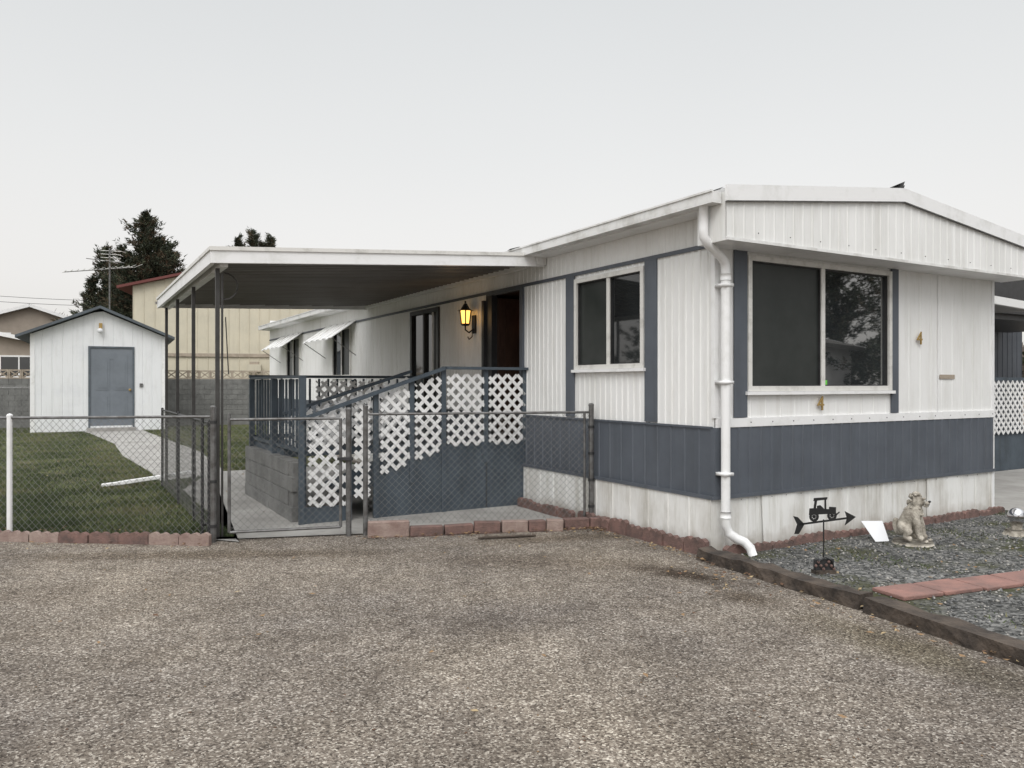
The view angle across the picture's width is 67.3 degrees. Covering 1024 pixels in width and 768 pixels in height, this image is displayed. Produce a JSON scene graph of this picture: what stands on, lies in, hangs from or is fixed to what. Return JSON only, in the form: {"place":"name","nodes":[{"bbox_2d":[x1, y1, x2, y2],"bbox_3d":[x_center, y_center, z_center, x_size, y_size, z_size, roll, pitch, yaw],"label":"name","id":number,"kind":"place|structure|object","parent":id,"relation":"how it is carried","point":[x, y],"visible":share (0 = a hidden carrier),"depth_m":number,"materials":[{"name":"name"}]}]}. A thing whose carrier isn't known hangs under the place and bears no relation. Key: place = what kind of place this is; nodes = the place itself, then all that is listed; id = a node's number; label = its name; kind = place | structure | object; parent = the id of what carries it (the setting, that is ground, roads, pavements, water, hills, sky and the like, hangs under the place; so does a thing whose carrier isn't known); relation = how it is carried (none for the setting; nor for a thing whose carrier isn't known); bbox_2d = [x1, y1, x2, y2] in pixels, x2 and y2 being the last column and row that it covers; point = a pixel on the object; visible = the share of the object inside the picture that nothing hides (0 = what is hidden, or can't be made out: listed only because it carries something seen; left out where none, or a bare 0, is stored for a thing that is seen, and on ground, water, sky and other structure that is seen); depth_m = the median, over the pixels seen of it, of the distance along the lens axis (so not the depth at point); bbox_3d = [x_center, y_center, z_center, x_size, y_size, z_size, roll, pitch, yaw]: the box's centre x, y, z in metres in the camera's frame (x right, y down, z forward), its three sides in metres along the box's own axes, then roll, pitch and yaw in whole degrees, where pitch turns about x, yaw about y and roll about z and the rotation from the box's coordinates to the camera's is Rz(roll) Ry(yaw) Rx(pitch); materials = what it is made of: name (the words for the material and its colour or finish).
{"place":"outdoors","nodes":[
{"label":"outdoors","id":0,"kind":"place"},
{"bbox_2d":[87,430,220,480],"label":"concrete path","id":1,"kind":"structure","parent":0,"point":[150,452],"depth_m":18.68,"materials":[{"name":"grey concrete"}]},
{"bbox_2d":[0,424,357,538],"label":"lawn","id":2,"kind":"structure","parent":0,"point":[43,470],"depth_m":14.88,"materials":[{"name":"plant"}]},
{"bbox_2d":[0,387,29,429],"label":"chain link fence","id":3,"kind":"object","parent":2,"relation":"on","point":[15,403],"visible":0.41,"depth_m":25.89,"materials":[{"name":"metal"}]},
{"bbox_2d":[15,306,174,432],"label":"garden shed","id":4,"kind":"structure","parent":2,"relation":"on","point":[99,361],"depth_m":26.04,"materials":[{"name":"paint"}]},
{"bbox_2d":[86,346,135,431],"bbox_3d":[-13.586,0.160,26.106,1.480,2.880,0.450,0,0,-27],"label":"door","id":5,"kind":"structure","parent":4,"relation":"in","point":[111,369],"depth_m":26.25,"materials":[{"name":"paint"}]},
{"bbox_2d":[0,369,269,427],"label":"blocks","id":6,"kind":"structure","parent":2,"relation":"on","point":[235,397],"depth_m":29.78,"materials":[{"name":"grey concrete"}]},
{"bbox_2d":[101,471,196,486],"bbox_3d":[-5.707,1.483,12.118,1.371,0.222,0.122,0,0,-17],"label":"loose downspout piece","id":7,"kind":"object","parent":2,"relation":"on","point":[138,479],"visible":0.71,"depth_m":12.05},
{"bbox_2d":[161,408,209,533],"bbox_3d":[-4.232,0.968,9.931,0.162,1.265,4.588,0,0,-29],"label":"chain link fence","id":8,"kind":"object","parent":2,"relation":"on","point":[193,511],"visible":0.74,"depth_m":9.13,"materials":[{"name":"metal"}]},
{"bbox_2d":[133,277,313,377],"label":"walls","id":9,"kind":"structure","parent":0,"point":[245,335],"depth_m":35.27,"materials":[{"name":"beige metal"}]},
{"bbox_2d":[116,272,269,356],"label":"roof","id":10,"kind":"structure","parent":9,"relation":"on","point":[127,288],"depth_m":34.92,"materials":[{"name":"red metal"}]},
{"bbox_2d":[247,362,260,371],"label":"wall fittings","id":11,"kind":"object","parent":9,"relation":"attached to","point":[253,366],"depth_m":35.28,"materials":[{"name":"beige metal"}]},
{"bbox_2d":[186,464,562,541],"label":"concrete patio","id":12,"kind":"structure","parent":0,"point":[357,516],"depth_m":9.29,"materials":[{"name":"grey concrete"}]},
{"bbox_2d":[245,366,528,524],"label":"porch deck ramp","id":13,"kind":"structure","parent":12,"relation":"on","point":[378,439],"depth_m":9.64,"materials":[{"name":"blue paint"}]},
{"bbox_2d":[517,497,575,517],"bbox_3d":[0.399,1.533,9.484,0.072,0.133,1.242,0,0,-30],"label":"scalloped edging","id":14,"kind":"object","parent":12,"relation":"on","point":[556,510],"visible":0.85,"depth_m":9.39,"materials":[{"name":"red concrete"}]},
{"bbox_2d":[0,398,1023,767],"bbox_3d":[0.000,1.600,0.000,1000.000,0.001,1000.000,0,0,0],"label":"ground","id":15,"kind":"structure","parent":0,"point":[296,650],"depth_m":4.37,"materials":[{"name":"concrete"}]},
{"bbox_2d":[0,336,29,378],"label":"walls","id":16,"kind":"structure","parent":15,"relation":"on","point":[10,346],"depth_m":39.76,"materials":[{"name":"beige paint"}]},
{"bbox_2d":[0,332,19,339],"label":"roof","id":17,"kind":"structure","parent":16,"relation":"on","point":[7,335],"depth_m":39.30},
{"bbox_2d":[0,355,29,376],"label":"windows","id":18,"kind":"structure","parent":16,"relation":"attached to","point":[14,361],"depth_m":39.75,"materials":[{"name":"grey glass"}]},
{"bbox_2d":[0,307,61,334],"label":"walls","id":19,"kind":"structure","parent":15,"relation":"on","point":[19,321],"depth_m":49.48,"materials":[{"name":"beige paint"}]},
{"bbox_2d":[0,304,67,317],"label":"roof","id":20,"kind":"structure","parent":19,"relation":"on","point":[31,306],"depth_m":49.32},
{"bbox_2d":[0,296,85,307],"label":"power line","id":21,"kind":"object","parent":15,"relation":"on","point":[43,298],"visible":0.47,"depth_m":56.74,"materials":[{"name":"metal"}]},
{"bbox_2d":[69,241,121,314],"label":"conifer tree","id":22,"kind":"object","parent":15,"relation":"on","point":[92,290],"visible":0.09,"depth_m":45.69,"materials":[{"name":"green plant"}]},
{"bbox_2d":[62,248,141,309],"bbox_3d":[-18.023,-2.200,34.000,3.914,7.600,1.118,0,0,0],"label":"tv antenna","id":23,"kind":"object","parent":15,"relation":"on","point":[110,261],"visible":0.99,"depth_m":33.99,"materials":[{"name":"metal"}]},
{"bbox_2d":[0,530,211,545],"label":"scalloped edging","id":24,"kind":"object","parent":15,"relation":"on","point":[145,538],"visible":1,"depth_m":7.71,"materials":[{"name":"red concrete"}]},
{"bbox_2d":[50,208,186,320],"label":"conifer tree","id":25,"kind":"object","parent":15,"relation":"on","point":[156,256],"visible":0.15,"depth_m":43.48,"materials":[{"name":"green plant"}]},
{"bbox_2d":[225,226,275,246],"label":"conifer tree","id":26,"kind":"object","parent":15,"relation":"on","point":[253,240],"visible":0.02,"depth_m":51.91,"materials":[{"name":"green plant"}]},
{"bbox_2d":[0,403,593,542],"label":"chain link fence","id":27,"kind":"object","parent":15,"relation":"on","point":[9,417],"visible":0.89,"depth_m":7.96,"materials":[{"name":"metal"}]},
{"bbox_2d":[227,414,352,533],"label":"chain link gate","id":28,"kind":"structure","parent":27,"relation":"attached to","point":[340,458],"depth_m":7.91,"materials":[{"name":"metal"}]},
{"bbox_2d":[367,516,609,538],"bbox_3d":[-0.141,1.519,8.151,2.722,0.178,0.432,0,0,-13],"label":"brick edging","id":29,"kind":"object","parent":15,"relation":"on","point":[388,528],"visible":0.92,"depth_m":8.21,"materials":[{"name":"concrete"}]},
{"bbox_2d":[1,536,1004,767],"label":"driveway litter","id":30,"kind":"object","parent":15,"relation":"on","point":[455,669],"visible":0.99,"depth_m":4.23,"materials":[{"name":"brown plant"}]},
{"bbox_2d":[1,452,1021,739],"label":"fallen leaves","id":31,"kind":"object","parent":15,"relation":"on","point":[677,592],"visible":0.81,"depth_m":6.39,"materials":[{"name":"brown plant"}]},
{"bbox_2d":[0,530,1022,767],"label":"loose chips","id":32,"kind":"object","parent":15,"relation":"on","point":[462,657],"visible":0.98,"depth_m":4.51,"materials":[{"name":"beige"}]},
{"bbox_2d":[269,219,993,550],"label":"walls","id":33,"kind":"structure","parent":15,"relation":"on","point":[769,458],"depth_m":8.62,"materials":[{"name":"white metal"}]},
{"bbox_2d":[286,336,299,379],"bbox_3d":[-5.861,-0.677,20.617,0.085,1.125,1.460,0,0,-30],"label":"window","id":34,"kind":"structure","parent":33,"relation":"in","point":[292,360],"depth_m":20.59,"materials":[{"name":"paint"}]},
{"bbox_2d":[261,320,355,362],"bbox_3d":[-5.143,-0.972,18.838,0.540,0.756,6.615,0,0,-30],"label":"window awning","id":35,"kind":"object","parent":33,"relation":"attached to","point":[328,332],"depth_m":17.43,"materials":[{"name":"white metal"}]},
{"bbox_2d":[331,326,351,378],"bbox_3d":[-3.761,-0.677,16.980,0.085,1.125,1.360,0,0,-30],"label":"window","id":36,"kind":"structure","parent":33,"relation":"in","point":[341,360],"depth_m":16.95,"materials":[{"name":"black glass"}]},
{"bbox_2d":[155,246,545,536],"bbox_3d":[-2.988,-0.050,11.618,4.009,3.300,6.731,0,0,-30],"label":"carport awning","id":37,"kind":"object","parent":33,"relation":"attached to","point":[217,278],"visible":0.94,"depth_m":9.74,"materials":[{"name":"metal"}]},
{"bbox_2d":[410,307,439,425],"bbox_3d":[-1.475,-0.280,13.046,0.060,1.960,1.200,0,0,-30],"label":"sliding door","id":38,"kind":"structure","parent":33,"relation":"attached to","point":[424,340],"depth_m":13.02,"materials":[{"name":"metal"}]},
{"bbox_2d":[458,301,475,339],"bbox_3d":[-0.670,-0.940,11.374,0.260,0.576,0.250,0,0,-30],"label":"porch lantern","id":39,"kind":"object","parent":33,"relation":"attached to","point":[465,311],"visible":1,"depth_m":11.32,"materials":[{"name":"black metal"}]},
{"bbox_2d":[481,287,523,441],"bbox_3d":[0.187,-0.242,10.847,0.820,2.084,1.090,0,0,-30],"label":"entrance door frame","id":40,"kind":"object","parent":33,"relation":"attached to","point":[502,332],"visible":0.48,"depth_m":10.98,"materials":[{"name":"blue paint"}]},
{"bbox_2d":[497,291,518,439],"bbox_3d":[0.565,-0.240,11.972,2.420,2.120,4.400,0,0,-30],"label":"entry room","id":41,"kind":"object","parent":33,"relation":"attached to","point":[513,295],"visible":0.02,"depth_m":11.07,"materials":[{"name":"brown wood"}]},
{"bbox_2d":[571,266,645,372],"bbox_3d":[1.072,-0.688,8.610,0.085,1.105,1.330,0,0,-30],"label":"window","id":42,"kind":"structure","parent":33,"relation":"attached to","point":[609,322],"depth_m":8.57,"materials":[{"name":"glass"}]},
{"bbox_2d":[269,233,1010,541],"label":"trim","id":43,"kind":"structure","parent":33,"relation":"attached to","point":[779,509],"depth_m":7.96,"materials":[{"name":"blue paint"}]},
{"bbox_2d":[699,205,756,555],"bbox_3d":[1.948,-0.004,7.088,0.592,3.193,0.245,0,0,-17],"label":"downspout","id":44,"kind":"object","parent":33,"relation":"attached to","point":[724,285],"visible":1,"depth_m":7.09,"materials":[{"name":"white metal"}]},
{"bbox_2d":[817,396,823,409],"bbox_3d":[3.169,0.198,7.898,0.096,0.145,0.012,0,0,-30],"label":"house number","id":45,"kind":"object","parent":33,"relation":"attached to","point":[821,402],"visible":1,"depth_m":7.90,"materials":[{"name":"gold metal"}]},
{"bbox_2d":[746,255,895,394],"bbox_3d":[3.220,-0.568,7.948,2.285,1.345,0.085,0,0,-30],"label":"window","id":46,"kind":"structure","parent":33,"relation":"attached to","point":[812,327],"depth_m":7.92,"materials":[{"name":"glass"}]},
{"bbox_2d":[698,184,1023,281],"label":"roof","id":47,"kind":"structure","parent":33,"relation":"on","point":[903,229],"depth_m":7.76,"materials":[{"name":"metal"}]},
{"bbox_2d":[258,189,720,330],"bbox_3d":[-2.751,-1.651,14.901,0.350,0.122,18.610,0,0,-30],"label":"gutter","id":48,"kind":"object","parent":47,"relation":"on","point":[677,211],"visible":0.73,"depth_m":8.13,"materials":[{"name":"paint"}]},
{"bbox_2d":[509,182,904,249],"bbox_3d":[2.015,-1.915,9.131,2.870,0.410,3.970,0,0,-30],"label":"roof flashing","id":49,"kind":"object","parent":47,"relation":"on","point":[901,185],"visible":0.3,"depth_m":8.05,"materials":[{"name":"metal"}]},
{"bbox_2d":[917,332,922,343],"bbox_3d":[4.633,-0.522,8.743,0.096,0.145,0.012,0,0,-30],"label":"house number","id":50,"kind":"object","parent":33,"relation":"attached to","point":[920,337],"visible":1,"depth_m":8.75,"materials":[{"name":"gold metal"}]},
{"bbox_2d":[939,375,954,378],"bbox_3d":[5.117,-0.085,9.047,0.300,0.050,0.006,0,0,-30],"label":"name plaque","id":51,"kind":"object","parent":33,"relation":"attached to","point":[946,376],"visible":1,"depth_m":9.04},
{"bbox_2d":[578,510,708,554],"bbox_3d":[1.293,1.520,7.997,0.070,0.160,2.012,0,0,-30],"label":"scalloped edging","id":52,"kind":"object","parent":15,"relation":"on","point":[690,544],"visible":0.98,"depth_m":7.74,"materials":[{"name":"red brick"}]},
{"bbox_2d":[696,546,1023,666],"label":"railroad tie border","id":53,"kind":"object","parent":15,"relation":"on","point":[962,633],"visible":0.98,"depth_m":5.29,"materials":[{"name":"brown wood"}]},
{"bbox_2d":[741,510,1023,640],"bbox_3d":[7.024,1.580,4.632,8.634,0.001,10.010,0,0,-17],"label":"gravel bed","id":54,"kind":"object","parent":15,"relation":"on","point":[868,586],"depth_m":6.74,"materials":[{"name":"grey gravel"}]},
{"bbox_2d":[793,497,854,574],"bbox_3d":[2.610,1.272,6.421,0.560,0.655,0.080,0,0,-8],"label":"weathervane garden stake","id":55,"kind":"object","parent":54,"relation":"on","point":[822,566],"visible":0.99,"depth_m":6.41,"materials":[{"name":"black metal"}]},
{"bbox_2d":[723,506,1004,553],"bbox_3d":[4.011,1.540,8.286,4.742,0.120,0.077,0,0,-30],"label":"scalloped edging","id":56,"kind":"object","parent":54,"relation":"on","point":[805,538],"visible":0.73,"depth_m":7.88,"materials":[{"name":"red brick"}]},
{"bbox_2d":[861,521,888,541],"bbox_3d":[3.653,1.478,7.733,0.233,0.185,0.137,0,0,-7],"label":"leaning white board","id":57,"kind":"object","parent":54,"relation":"on","point":[876,531],"visible":1,"depth_m":7.74,"materials":[{"name":"white plastic"}]},
{"bbox_2d":[790,510,1023,627],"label":"weeds","id":58,"kind":"object","parent":54,"relation":"on","point":[838,558],"visible":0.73,"depth_m":7.02,"materials":[{"name":"green plant"}]},
{"bbox_2d":[892,491,934,547],"bbox_3d":[3.970,1.321,7.620,0.375,0.519,0.380,0,0,42],"label":"seated dog statue","id":59,"kind":"object","parent":54,"relation":"on","point":[909,524],"visible":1,"depth_m":7.55,"materials":[{"name":"stone"}]},
{"bbox_2d":[1002,508,1023,536],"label":"gazing ball stand","id":60,"kind":"object","parent":54,"relation":"on","point":[1015,516],"visible":1,"depth_m":8.00,"materials":[{"name":"stone"}]},
{"bbox_2d":[994,332,1021,424],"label":"walls","id":61,"kind":"structure","parent":15,"relation":"on","point":[1007,354],"depth_m":17.46,"materials":[{"name":"grey metal"}]},
{"bbox_2d":[0,0,1023,344],"label":"sky","id":62,"kind":"structure","parent":0,"point":[428,125],"materials":[{"name":"white"}]},
{"bbox_2d":[872,569,1023,600],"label":"paver path","id":63,"kind":"structure","parent":0,"point":[940,587],"depth_m":5.89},
{"bbox_2d":[994,468,1023,510],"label":"concrete driveway","id":64,"kind":"structure","parent":0,"point":[1008,489],"depth_m":11.53,"materials":[{"name":"grey concrete"}]},
{"bbox_2d":[994,280,1023,470],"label":"porch","id":65,"kind":"object","parent":64,"relation":"on","point":[1009,451],"visible":0.05,"depth_m":13.98,"materials":[{"name":"metal"}]},
{"bbox_2d":[994,380,1023,434],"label":"porch lattice","id":66,"kind":"object","parent":65,"relation":"attached to","point":[1008,408],"visible":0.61,"depth_m":13.98,"materials":[{"name":"white wood"}]},
{"bbox_2d":[994,296,1023,312],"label":"side awning","id":67,"kind":"object","parent":64,"relation":"on","point":[1003,305],"depth_m":11.97,"materials":[{"name":"paint"}]},
{"bbox_2d":[1022,342,1023,394],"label":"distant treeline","id":68,"kind":"object","parent":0,"point":[1022,363],"depth_m":105.09,"materials":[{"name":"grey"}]}
]}

